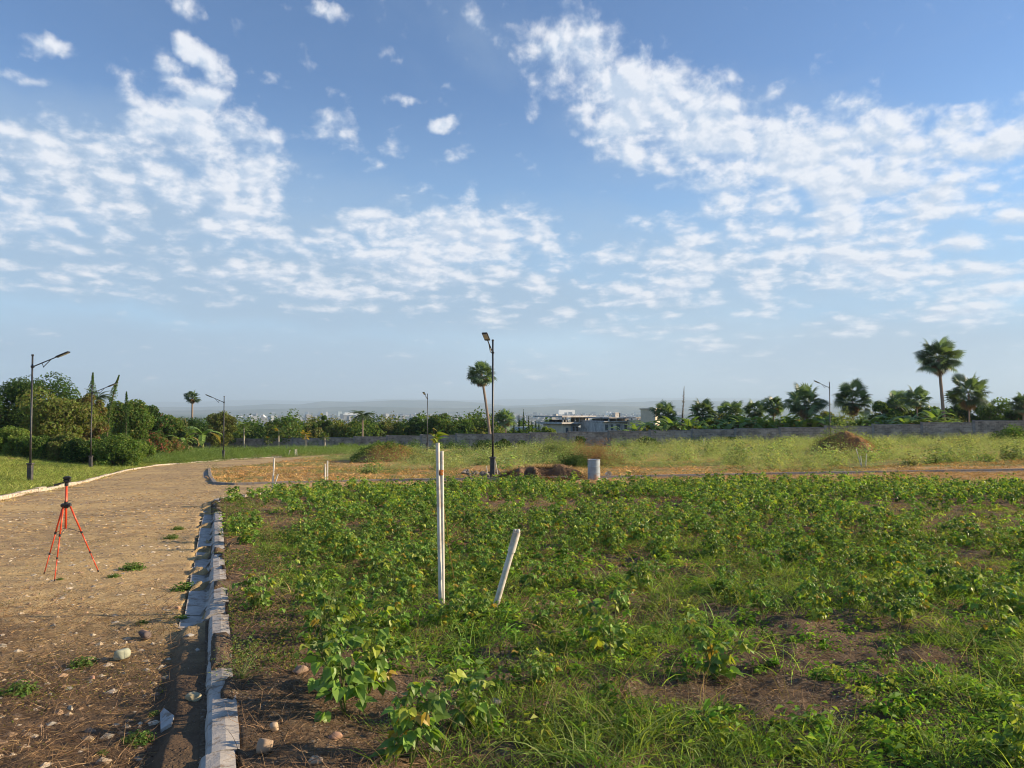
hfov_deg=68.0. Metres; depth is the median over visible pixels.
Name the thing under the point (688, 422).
banana plant
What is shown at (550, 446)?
feathery bush
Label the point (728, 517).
bean plant
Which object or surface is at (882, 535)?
bean plant
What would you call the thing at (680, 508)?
bean plant
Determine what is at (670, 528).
bean plant
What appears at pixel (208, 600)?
gutter kerb
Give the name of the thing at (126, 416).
column tree
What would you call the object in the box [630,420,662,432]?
banana plant
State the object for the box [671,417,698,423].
banana plant
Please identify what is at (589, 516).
bean plant
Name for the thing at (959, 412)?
broadleaf tree
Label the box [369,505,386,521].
bean plant
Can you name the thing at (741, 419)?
banana plant
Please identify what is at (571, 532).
bean plant
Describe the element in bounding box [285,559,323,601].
bean plant
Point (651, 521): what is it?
bean plant
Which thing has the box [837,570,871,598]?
bean plant
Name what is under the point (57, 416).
broadleaf tree
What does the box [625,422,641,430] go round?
banana plant
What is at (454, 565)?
bean plant
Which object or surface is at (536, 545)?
bean plant
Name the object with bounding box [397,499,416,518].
bean plant
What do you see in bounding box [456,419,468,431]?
broadleaf tree
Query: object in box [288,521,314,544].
bean plant
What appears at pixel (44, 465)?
weeds
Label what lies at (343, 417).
city
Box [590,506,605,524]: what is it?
bean plant
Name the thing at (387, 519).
bean plant
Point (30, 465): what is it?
street lamp
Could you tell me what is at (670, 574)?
dead weeds
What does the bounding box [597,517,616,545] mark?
bean plant
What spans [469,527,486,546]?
bean plant
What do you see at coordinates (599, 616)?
bean plant
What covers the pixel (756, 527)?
bean plant
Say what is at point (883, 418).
banana plant
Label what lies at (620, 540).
bean plant
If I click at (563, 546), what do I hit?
bean plant
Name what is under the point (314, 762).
stone
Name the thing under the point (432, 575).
bean plant
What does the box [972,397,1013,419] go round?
broadleaf tree
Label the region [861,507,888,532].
bean plant
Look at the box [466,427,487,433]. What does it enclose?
broadleaf tree
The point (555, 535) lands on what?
bean plant
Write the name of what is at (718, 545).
bean plant
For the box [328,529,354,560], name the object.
bean plant
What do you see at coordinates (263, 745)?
stone
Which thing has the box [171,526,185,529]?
weed
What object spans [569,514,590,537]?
bean plant
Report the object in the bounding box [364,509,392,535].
bean plant
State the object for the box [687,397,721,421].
fan palm
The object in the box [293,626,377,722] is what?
bean plant
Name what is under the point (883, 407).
broadleaf tree
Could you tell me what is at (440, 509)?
pipe stake
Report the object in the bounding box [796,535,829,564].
bean plant
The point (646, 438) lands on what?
wall shrub
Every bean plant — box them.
[228,509,252,535]
[232,516,259,542]
[232,568,276,609]
[240,503,263,529]
[278,570,349,644]
[280,524,300,536]
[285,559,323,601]
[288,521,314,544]
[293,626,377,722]
[297,514,323,537]
[297,539,321,558]
[298,530,314,546]
[299,536,318,555]
[300,539,320,567]
[304,611,368,692]
[306,502,330,526]
[316,505,342,531]
[318,508,339,532]
[318,521,345,545]
[323,550,341,571]
[324,520,340,541]
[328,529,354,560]
[328,574,369,622]
[333,520,349,529]
[336,525,355,545]
[336,529,363,560]
[338,510,350,520]
[344,606,409,695]
[346,509,359,521]
[351,539,397,572]
[352,518,372,531]
[356,529,371,549]
[358,520,377,540]
[360,536,380,568]
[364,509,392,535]
[364,541,407,587]
[364,583,410,631]
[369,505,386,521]
[369,528,390,548]
[369,658,466,765]
[375,531,387,543]
[376,510,396,530]
[377,560,394,577]
[380,501,404,521]
[387,531,413,564]
[387,565,424,603]
[388,518,417,537]
[395,522,412,541]
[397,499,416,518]
[397,557,423,594]
[398,540,434,576]
[400,513,419,536]
[402,512,423,527]
[413,533,436,567]
[415,507,436,530]
[422,520,444,538]
[422,526,444,551]
[422,534,437,556]
[423,510,436,523]
[425,539,451,563]
[425,561,437,585]
[428,590,467,627]
[433,516,451,531]
[438,641,502,736]
[444,500,457,517]
[444,521,456,540]
[444,554,476,589]
[446,507,469,523]
[447,571,468,598]
[453,578,496,620]
[454,507,478,531]
[454,509,478,524]
[457,526,471,541]
[461,539,490,568]
[465,506,480,520]
[467,521,488,546]
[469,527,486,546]
[472,519,505,551]
[476,503,491,518]
[476,552,494,573]
[478,547,512,582]
[481,524,509,557]
[486,534,521,561]
[489,510,501,521]
[493,513,509,525]
[494,517,515,540]
[496,503,507,515]
[500,520,526,541]
[501,542,526,572]
[503,505,525,528]
[509,535,528,546]
[511,641,560,688]
[515,550,528,566]
[517,508,529,523]
[519,559,554,593]
[525,535,544,552]
[526,508,541,525]
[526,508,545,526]
[527,594,562,628]
[528,519,540,534]
[529,502,540,516]
[529,511,551,539]
[537,510,553,528]
[538,554,566,586]
[544,505,571,532]
[548,502,563,520]
[551,526,564,542]
[554,530,571,556]
[559,558,594,588]
[562,506,577,524]
[563,594,587,617]
[566,517,578,535]
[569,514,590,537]
[569,525,588,551]
[571,515,599,547]
[573,497,592,520]
[573,583,636,656]
[579,501,598,521]
[581,505,598,525]
[586,510,623,534]
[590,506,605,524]
[593,500,608,517]
[594,511,609,529]
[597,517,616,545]
[607,503,628,525]
[607,528,625,552]
[608,534,623,554]
[608,586,631,611]
[612,525,627,546]
[614,498,634,518]
[616,510,631,529]
[620,510,641,535]
[620,518,648,539]
[625,548,665,590]
[626,504,649,524]
[626,514,649,543]
[632,501,651,517]
[638,508,664,528]
[644,525,676,558]
[646,534,662,550]
[648,521,660,536]
[655,499,673,521]
[656,524,678,546]
[659,525,681,550]
[660,520,679,538]
[661,507,681,530]
[661,510,686,529]
[672,499,690,517]
[672,608,753,679]
[683,511,699,526]
[684,503,703,517]
[685,511,708,535]
[690,511,707,530]
[693,500,710,522]
[700,518,720,542]
[702,521,720,536]
[702,526,725,552]
[708,531,730,557]
[708,560,739,590]
[709,513,724,530]
[711,521,743,542]
[715,504,728,520]
[715,515,740,534]
[716,576,743,603]
[721,509,735,524]
[726,507,748,531]
[729,509,749,531]
[732,538,746,559]
[736,549,756,567]
[742,578,770,612]
[743,515,762,541]
[748,529,767,545]
[749,512,762,525]
[753,526,779,550]
[754,544,781,574]
[756,510,768,521]
[759,586,782,613]
[767,523,782,539]
[770,531,801,566]
[773,504,789,520]
[774,516,786,529]
[778,513,787,525]
[784,521,802,536]
[784,522,803,546]
[785,515,806,530]
[791,516,804,532]
[792,577,838,621]
[793,500,811,524]
[793,536,814,555]
[795,557,832,600]
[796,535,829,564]
[805,514,833,536]
[812,523,840,544]
[818,513,842,533]
[821,533,846,555]
[821,546,855,577]
[824,524,853,548]
[831,535,856,557]
[831,571,877,609]
[833,523,859,541]
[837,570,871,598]
[838,562,860,580]
[839,545,878,569]
[841,501,862,526]
[854,572,905,618]
[856,508,871,527]
[857,524,874,539]
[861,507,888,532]
[862,541,883,565]
[870,521,895,547]
[872,562,897,589]
[873,537,911,574]
[877,635,904,663]
[884,567,937,612]
[887,513,906,529]
[888,517,909,538]
[888,586,924,623]
[889,537,908,557]
[892,508,916,536]
[896,536,911,553]
[897,540,922,567]
[897,563,920,585]
[898,528,913,544]
[901,507,929,526]
[901,568,938,602]
[906,512,924,537]
[909,531,929,547]
[911,557,929,572]
[913,537,947,560]
[916,553,967,596]
[922,522,937,539]
[930,532,950,548]
[934,521,949,533]
[937,516,966,541]
[937,543,958,558]
[949,563,977,586]
[952,513,985,538]
[955,561,998,597]
[965,574,1023,642]
[966,522,989,548]
[979,528,1009,556]
[980,569,1023,612]
[986,519,1003,538]
[990,527,1008,542]
[992,694,1023,759]
[996,531,1018,549]
[1006,522,1023,546]
[1010,549,1023,575]
[1017,596,1023,621]
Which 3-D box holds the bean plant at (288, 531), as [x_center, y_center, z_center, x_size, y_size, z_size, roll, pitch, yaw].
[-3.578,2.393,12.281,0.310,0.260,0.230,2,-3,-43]
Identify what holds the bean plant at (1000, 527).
on the crop field
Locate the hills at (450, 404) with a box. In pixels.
[11,400,1012,409]
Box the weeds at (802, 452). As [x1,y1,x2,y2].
[299,429,1023,474]
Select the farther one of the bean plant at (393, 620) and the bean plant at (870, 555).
the bean plant at (870, 555)
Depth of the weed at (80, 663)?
5.36 m
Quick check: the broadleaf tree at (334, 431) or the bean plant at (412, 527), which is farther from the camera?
the broadleaf tree at (334, 431)
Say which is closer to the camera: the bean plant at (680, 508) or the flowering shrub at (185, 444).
the bean plant at (680, 508)
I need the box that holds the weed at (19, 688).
[0,679,41,696]
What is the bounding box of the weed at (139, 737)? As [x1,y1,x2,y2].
[120,729,156,748]
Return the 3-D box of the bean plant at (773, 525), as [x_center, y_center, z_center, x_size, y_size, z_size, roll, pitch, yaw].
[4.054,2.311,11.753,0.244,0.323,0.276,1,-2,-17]
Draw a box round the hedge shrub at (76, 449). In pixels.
[59,437,101,463]
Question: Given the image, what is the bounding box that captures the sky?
[0,0,1023,401]
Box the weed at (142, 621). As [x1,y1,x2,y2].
[135,620,148,624]
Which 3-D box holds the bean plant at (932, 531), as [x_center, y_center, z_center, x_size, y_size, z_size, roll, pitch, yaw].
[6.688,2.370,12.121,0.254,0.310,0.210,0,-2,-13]
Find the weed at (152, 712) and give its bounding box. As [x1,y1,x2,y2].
[146,710,157,716]
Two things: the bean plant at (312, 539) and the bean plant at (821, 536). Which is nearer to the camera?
the bean plant at (312, 539)
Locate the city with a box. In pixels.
[230,412,975,424]
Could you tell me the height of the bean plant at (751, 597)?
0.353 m
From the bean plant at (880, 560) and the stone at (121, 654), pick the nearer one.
the stone at (121, 654)
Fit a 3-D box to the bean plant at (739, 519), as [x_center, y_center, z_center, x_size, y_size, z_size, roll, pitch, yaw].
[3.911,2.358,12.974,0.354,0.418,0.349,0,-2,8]
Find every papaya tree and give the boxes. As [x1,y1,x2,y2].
[237,420,251,446]
[263,435,273,444]
[271,426,286,445]
[300,430,310,446]
[319,432,329,445]
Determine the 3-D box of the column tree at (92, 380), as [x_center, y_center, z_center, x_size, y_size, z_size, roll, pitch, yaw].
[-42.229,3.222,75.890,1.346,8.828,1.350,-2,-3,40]
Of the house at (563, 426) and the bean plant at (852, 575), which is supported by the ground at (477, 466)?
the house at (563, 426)
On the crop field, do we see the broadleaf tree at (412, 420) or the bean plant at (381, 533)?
the bean plant at (381, 533)
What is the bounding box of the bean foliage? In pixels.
[223,469,1023,545]
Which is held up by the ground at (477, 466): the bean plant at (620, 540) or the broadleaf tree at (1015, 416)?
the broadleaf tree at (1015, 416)
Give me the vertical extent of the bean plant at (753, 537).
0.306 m
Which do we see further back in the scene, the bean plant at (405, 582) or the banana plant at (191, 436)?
the banana plant at (191, 436)
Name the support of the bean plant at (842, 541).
on the crop field
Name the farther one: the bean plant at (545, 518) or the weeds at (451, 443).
the weeds at (451, 443)
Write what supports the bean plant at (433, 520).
on the crop field
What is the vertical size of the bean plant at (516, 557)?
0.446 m
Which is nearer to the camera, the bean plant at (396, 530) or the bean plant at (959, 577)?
the bean plant at (959, 577)
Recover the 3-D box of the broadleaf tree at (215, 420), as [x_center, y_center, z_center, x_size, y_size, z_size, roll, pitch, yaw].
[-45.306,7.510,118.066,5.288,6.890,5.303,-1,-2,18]
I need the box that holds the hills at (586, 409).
[158,405,1014,413]
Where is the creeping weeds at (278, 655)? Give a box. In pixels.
[221,496,305,671]
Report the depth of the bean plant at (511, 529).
11.37 m
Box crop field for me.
[199,483,1023,767]
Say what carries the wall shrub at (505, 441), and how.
on the ground at (477, 466)
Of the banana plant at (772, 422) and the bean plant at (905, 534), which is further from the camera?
the banana plant at (772, 422)
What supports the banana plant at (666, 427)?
on the ground at (477, 466)
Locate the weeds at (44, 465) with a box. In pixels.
[0,454,159,483]
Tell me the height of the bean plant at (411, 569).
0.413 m
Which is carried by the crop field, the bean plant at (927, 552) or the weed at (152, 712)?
the bean plant at (927, 552)
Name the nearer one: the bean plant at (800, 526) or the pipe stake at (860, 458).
the bean plant at (800, 526)
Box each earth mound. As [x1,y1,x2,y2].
[350,440,422,462]
[807,406,881,454]
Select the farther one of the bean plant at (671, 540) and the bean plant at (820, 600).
the bean plant at (671, 540)
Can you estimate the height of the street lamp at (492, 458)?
6.370 m
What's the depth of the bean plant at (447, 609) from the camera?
6.33 m
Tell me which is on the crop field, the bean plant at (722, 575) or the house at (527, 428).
the bean plant at (722, 575)
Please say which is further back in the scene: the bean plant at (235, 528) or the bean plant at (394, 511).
the bean plant at (394, 511)
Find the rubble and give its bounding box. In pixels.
[461,469,504,476]
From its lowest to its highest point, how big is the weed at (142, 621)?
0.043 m
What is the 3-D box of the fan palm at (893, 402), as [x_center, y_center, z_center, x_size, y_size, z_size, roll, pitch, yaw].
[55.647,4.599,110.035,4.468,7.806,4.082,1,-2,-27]
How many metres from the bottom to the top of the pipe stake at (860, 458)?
1.043 m
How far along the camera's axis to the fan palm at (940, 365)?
97.48 m
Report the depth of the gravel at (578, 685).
4.82 m
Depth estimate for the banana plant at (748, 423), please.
100.21 m
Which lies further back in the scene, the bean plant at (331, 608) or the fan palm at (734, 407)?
the fan palm at (734, 407)
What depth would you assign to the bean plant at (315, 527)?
11.93 m
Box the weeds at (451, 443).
[308,438,469,448]
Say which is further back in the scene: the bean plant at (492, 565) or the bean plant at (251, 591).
the bean plant at (492, 565)
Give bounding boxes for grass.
[0,453,216,499]
[0,465,154,501]
[2,481,203,638]
[209,479,1023,540]
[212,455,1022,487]
[282,468,1023,489]
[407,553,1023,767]
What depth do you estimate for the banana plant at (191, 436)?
99.69 m
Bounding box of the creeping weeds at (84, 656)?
[0,527,196,767]
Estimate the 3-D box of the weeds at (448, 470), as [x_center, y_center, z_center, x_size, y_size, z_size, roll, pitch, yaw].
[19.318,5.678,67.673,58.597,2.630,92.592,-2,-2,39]
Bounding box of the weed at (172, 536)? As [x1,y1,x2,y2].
[164,534,178,539]
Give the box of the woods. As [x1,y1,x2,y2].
[99,406,1018,445]
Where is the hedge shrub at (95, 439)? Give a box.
[85,437,112,462]
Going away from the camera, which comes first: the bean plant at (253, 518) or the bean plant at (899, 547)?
the bean plant at (899, 547)
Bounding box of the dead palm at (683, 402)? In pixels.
[681,390,684,422]
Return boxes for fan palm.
[183,390,200,420]
[466,360,497,433]
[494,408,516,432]
[649,399,676,422]
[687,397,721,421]
[716,401,747,419]
[742,400,764,421]
[759,396,785,419]
[781,382,830,419]
[831,378,874,423]
[884,390,910,412]
[898,385,931,415]
[914,335,966,420]
[944,372,991,421]
[1006,392,1023,419]
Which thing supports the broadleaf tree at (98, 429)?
on the ground at (477, 466)
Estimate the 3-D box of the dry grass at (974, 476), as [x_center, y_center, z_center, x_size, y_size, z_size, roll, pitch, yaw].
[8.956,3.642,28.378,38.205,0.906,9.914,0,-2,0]
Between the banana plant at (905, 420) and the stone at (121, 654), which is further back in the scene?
the banana plant at (905, 420)
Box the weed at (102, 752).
[96,749,109,755]
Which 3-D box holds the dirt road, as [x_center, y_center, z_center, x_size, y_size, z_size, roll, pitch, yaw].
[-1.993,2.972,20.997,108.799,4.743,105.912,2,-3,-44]
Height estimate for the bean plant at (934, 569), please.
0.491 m
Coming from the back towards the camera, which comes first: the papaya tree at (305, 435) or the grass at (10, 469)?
the papaya tree at (305, 435)
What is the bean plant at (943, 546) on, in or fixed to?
on the crop field
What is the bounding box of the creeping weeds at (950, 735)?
[254,533,1023,767]
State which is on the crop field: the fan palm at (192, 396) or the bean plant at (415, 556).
the bean plant at (415, 556)
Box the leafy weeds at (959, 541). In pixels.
[219,479,1023,550]
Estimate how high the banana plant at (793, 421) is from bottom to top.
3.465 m
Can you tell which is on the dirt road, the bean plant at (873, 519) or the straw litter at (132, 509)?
the straw litter at (132, 509)
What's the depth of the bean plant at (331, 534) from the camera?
11.32 m
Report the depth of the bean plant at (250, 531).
11.09 m
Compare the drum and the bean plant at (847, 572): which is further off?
the drum
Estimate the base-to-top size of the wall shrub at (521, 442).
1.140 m
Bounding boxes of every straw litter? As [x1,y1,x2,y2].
[0,464,419,534]
[0,527,199,767]
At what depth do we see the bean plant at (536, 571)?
8.03 m
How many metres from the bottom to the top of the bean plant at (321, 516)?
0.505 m
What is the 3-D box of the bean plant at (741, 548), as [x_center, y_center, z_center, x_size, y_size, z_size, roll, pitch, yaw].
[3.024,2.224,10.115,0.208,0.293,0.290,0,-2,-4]
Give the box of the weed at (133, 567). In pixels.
[118,562,146,570]
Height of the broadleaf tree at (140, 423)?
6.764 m
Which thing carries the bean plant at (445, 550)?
on the crop field
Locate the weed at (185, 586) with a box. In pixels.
[169,581,193,591]
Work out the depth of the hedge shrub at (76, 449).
57.91 m
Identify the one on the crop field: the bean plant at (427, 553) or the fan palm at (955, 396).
the bean plant at (427, 553)
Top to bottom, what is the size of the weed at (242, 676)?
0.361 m
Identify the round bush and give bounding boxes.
[93,433,145,466]
[140,439,156,461]
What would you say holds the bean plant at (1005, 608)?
on the crop field
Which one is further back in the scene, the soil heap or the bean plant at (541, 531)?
the soil heap
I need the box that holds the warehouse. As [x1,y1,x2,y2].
[558,410,574,414]
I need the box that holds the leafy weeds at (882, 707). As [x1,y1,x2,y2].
[278,531,1023,767]
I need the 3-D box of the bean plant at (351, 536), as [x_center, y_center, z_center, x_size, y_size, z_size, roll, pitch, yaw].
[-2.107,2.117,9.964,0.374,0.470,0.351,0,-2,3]
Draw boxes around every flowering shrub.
[142,432,171,455]
[163,437,184,453]
[178,440,194,450]
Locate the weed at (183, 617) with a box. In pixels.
[174,615,188,620]
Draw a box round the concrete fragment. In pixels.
[160,708,173,732]
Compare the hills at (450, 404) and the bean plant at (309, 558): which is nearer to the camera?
the bean plant at (309, 558)
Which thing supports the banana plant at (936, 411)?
on the ground at (477, 466)
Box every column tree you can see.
[87,372,97,401]
[103,375,119,437]
[121,391,130,436]
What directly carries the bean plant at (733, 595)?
on the crop field
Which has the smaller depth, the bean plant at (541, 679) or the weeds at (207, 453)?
the bean plant at (541, 679)
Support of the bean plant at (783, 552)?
on the crop field
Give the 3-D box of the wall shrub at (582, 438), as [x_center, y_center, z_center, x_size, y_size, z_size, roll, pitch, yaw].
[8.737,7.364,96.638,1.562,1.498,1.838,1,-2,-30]
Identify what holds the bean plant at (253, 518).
on the crop field
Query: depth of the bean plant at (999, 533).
11.32 m
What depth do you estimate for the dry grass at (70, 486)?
30.36 m
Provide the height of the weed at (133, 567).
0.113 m
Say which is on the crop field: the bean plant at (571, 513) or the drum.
the bean plant at (571, 513)
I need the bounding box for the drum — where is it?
[587,459,599,479]
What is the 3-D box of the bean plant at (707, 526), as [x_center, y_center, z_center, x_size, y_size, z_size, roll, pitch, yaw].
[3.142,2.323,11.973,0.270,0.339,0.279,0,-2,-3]
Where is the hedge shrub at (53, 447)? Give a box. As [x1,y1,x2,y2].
[32,432,76,460]
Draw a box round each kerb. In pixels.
[0,456,281,499]
[178,498,239,767]
[203,468,1023,484]
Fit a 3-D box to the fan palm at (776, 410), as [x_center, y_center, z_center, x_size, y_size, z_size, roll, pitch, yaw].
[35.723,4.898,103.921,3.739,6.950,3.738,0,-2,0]
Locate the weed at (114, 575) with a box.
[106,573,121,577]
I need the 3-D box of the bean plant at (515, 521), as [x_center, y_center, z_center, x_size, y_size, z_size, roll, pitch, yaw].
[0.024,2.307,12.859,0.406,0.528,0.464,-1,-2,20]
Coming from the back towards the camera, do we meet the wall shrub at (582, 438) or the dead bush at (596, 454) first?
the wall shrub at (582, 438)
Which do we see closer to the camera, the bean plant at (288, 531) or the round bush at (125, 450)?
the bean plant at (288, 531)
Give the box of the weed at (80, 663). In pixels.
[67,656,98,669]
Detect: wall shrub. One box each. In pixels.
[471,439,510,451]
[500,439,511,445]
[517,440,525,447]
[574,436,585,446]
[634,436,660,444]
[987,424,1023,441]
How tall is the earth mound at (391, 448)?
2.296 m
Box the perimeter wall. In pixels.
[189,420,1023,449]
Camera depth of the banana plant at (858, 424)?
97.41 m
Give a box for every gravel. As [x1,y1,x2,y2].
[0,490,261,767]
[222,514,1020,766]
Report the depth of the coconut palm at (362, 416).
117.65 m
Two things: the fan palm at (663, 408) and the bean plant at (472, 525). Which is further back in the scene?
the fan palm at (663, 408)
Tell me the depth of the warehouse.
7171.58 m
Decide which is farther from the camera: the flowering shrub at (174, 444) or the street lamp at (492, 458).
the flowering shrub at (174, 444)
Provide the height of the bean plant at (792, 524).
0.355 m
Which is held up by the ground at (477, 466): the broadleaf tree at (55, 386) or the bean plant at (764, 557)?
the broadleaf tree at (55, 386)
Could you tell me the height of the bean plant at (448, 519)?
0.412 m
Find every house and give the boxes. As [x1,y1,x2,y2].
[515,427,540,430]
[533,414,595,432]
[580,408,659,431]
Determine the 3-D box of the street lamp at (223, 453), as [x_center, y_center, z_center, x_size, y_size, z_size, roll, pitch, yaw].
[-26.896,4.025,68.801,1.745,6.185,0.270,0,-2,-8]
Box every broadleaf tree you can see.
[0,371,81,434]
[0,381,39,436]
[15,386,107,437]
[69,393,109,440]
[102,399,156,439]
[140,405,174,445]
[163,414,187,441]
[179,416,208,441]
[202,410,237,446]
[251,422,265,437]
[265,416,294,433]
[310,415,332,437]
[324,421,355,437]
[374,422,393,436]
[390,423,405,434]
[404,416,426,435]
[425,413,455,434]
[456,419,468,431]
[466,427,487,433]
[541,426,555,432]
[820,411,833,420]
[872,400,903,419]
[904,407,922,416]
[914,406,939,419]
[940,404,980,421]
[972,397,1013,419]
[1004,406,1022,419]
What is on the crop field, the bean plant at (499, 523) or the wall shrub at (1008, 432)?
the bean plant at (499, 523)
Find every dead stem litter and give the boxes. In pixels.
[0,564,1023,767]
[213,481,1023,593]
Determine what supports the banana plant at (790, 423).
on the ground at (477, 466)
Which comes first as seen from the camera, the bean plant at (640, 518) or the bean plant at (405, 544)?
the bean plant at (405, 544)
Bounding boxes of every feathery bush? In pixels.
[523,431,602,458]
[557,449,590,467]
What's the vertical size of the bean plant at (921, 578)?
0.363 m
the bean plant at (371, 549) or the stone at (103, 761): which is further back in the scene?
the bean plant at (371, 549)
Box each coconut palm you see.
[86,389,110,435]
[350,411,376,435]
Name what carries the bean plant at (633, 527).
on the crop field
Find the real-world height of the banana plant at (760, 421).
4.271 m
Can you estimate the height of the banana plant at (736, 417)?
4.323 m
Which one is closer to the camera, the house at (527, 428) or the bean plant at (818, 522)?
the bean plant at (818, 522)
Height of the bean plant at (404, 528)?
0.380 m
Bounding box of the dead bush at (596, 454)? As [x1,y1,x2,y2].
[551,432,624,465]
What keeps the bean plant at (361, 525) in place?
on the crop field
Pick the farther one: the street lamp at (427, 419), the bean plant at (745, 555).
the street lamp at (427, 419)
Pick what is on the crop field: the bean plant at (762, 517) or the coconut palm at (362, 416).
the bean plant at (762, 517)
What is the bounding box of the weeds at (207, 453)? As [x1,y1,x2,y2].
[138,441,371,464]
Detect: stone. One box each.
[95,757,111,764]
[113,648,130,660]
[138,629,151,639]
[185,691,201,701]
[256,738,272,753]
[269,722,278,731]
[292,665,308,673]
[308,755,322,764]
[328,731,342,739]
[490,698,501,705]
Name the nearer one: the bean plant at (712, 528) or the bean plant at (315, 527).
the bean plant at (712, 528)
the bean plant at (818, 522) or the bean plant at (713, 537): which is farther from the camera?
the bean plant at (818, 522)
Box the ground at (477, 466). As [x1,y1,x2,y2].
[2,414,1023,486]
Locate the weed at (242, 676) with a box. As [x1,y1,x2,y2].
[209,636,280,683]
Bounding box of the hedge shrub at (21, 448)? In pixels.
[11,435,50,458]
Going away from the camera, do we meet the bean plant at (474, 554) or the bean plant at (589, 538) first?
the bean plant at (474, 554)
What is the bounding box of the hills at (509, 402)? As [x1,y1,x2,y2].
[3,398,1014,406]
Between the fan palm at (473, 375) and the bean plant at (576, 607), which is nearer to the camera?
the bean plant at (576, 607)
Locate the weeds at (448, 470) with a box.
[205,437,994,479]
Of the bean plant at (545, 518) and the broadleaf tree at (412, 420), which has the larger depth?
the broadleaf tree at (412, 420)
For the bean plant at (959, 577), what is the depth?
8.14 m
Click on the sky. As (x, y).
(298, 200)
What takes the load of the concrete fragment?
on the dirt road
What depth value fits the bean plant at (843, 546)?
10.11 m
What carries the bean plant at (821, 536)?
on the crop field
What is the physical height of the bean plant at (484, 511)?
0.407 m
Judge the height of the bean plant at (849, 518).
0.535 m
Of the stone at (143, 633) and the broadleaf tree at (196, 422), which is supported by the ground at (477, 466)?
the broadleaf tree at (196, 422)
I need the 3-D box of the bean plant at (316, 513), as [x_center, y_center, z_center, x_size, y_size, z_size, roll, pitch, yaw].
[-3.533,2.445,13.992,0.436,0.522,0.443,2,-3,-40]
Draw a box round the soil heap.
[492,463,587,480]
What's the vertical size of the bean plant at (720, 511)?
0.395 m
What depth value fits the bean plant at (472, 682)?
4.14 m
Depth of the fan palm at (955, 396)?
99.38 m
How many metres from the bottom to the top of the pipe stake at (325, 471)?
1.007 m
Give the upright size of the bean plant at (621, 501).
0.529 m
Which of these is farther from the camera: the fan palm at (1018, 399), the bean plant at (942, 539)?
the fan palm at (1018, 399)
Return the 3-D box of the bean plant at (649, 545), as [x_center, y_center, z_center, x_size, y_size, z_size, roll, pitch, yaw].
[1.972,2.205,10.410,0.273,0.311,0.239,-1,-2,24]
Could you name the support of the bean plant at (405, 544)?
on the crop field
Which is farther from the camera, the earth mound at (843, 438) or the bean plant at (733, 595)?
the earth mound at (843, 438)
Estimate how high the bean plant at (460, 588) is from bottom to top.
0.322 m
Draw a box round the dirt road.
[0,455,1023,767]
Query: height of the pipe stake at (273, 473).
1.247 m
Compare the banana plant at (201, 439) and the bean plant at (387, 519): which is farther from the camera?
the banana plant at (201, 439)
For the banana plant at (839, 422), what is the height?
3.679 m
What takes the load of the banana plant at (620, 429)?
on the ground at (477, 466)
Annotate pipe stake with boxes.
[271,458,278,491]
[324,461,327,479]
[431,428,453,607]
[493,529,519,607]
[856,449,866,465]
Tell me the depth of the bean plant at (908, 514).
12.45 m
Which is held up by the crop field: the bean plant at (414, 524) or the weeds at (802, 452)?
the bean plant at (414, 524)
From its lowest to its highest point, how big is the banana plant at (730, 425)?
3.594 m
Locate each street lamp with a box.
[26,351,69,480]
[88,383,116,466]
[205,394,224,458]
[422,392,427,450]
[482,332,495,476]
[814,380,830,434]
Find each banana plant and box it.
[168,435,194,443]
[182,426,220,447]
[185,429,199,445]
[607,426,632,430]
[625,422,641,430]
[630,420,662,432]
[651,420,681,430]
[658,416,687,429]
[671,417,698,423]
[675,416,701,429]
[686,414,724,427]
[689,424,709,428]
[701,422,714,428]
[707,424,724,428]
[713,419,744,428]
[724,415,757,422]
[729,415,761,427]
[734,418,762,427]
[745,414,771,427]
[761,417,789,426]
[775,414,799,426]
[786,412,823,426]
[787,419,807,426]
[795,421,810,426]
[800,418,827,426]
[811,414,838,421]
[816,419,832,426]
[822,416,848,425]
[825,415,855,421]
[845,417,868,425]
[854,414,884,423]
[874,416,890,423]
[888,415,918,423]
[890,412,938,422]
[902,418,932,423]
[917,409,947,421]
[923,410,954,421]
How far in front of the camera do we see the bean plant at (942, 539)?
10.98 m
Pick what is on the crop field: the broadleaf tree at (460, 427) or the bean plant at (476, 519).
the bean plant at (476, 519)
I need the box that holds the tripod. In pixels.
[44,476,98,580]
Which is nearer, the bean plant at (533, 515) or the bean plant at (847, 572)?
the bean plant at (847, 572)
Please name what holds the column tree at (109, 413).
on the ground at (477, 466)
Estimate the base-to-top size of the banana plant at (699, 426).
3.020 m
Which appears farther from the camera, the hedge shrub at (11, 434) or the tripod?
the hedge shrub at (11, 434)
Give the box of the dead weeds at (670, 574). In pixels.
[215,484,1023,643]
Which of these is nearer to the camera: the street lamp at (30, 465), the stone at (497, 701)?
the stone at (497, 701)
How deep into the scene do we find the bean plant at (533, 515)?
13.95 m
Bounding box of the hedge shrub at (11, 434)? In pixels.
[0,425,34,454]
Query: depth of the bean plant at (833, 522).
12.35 m
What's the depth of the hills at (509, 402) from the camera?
21835.47 m
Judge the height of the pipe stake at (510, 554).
0.867 m
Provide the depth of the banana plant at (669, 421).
101.17 m

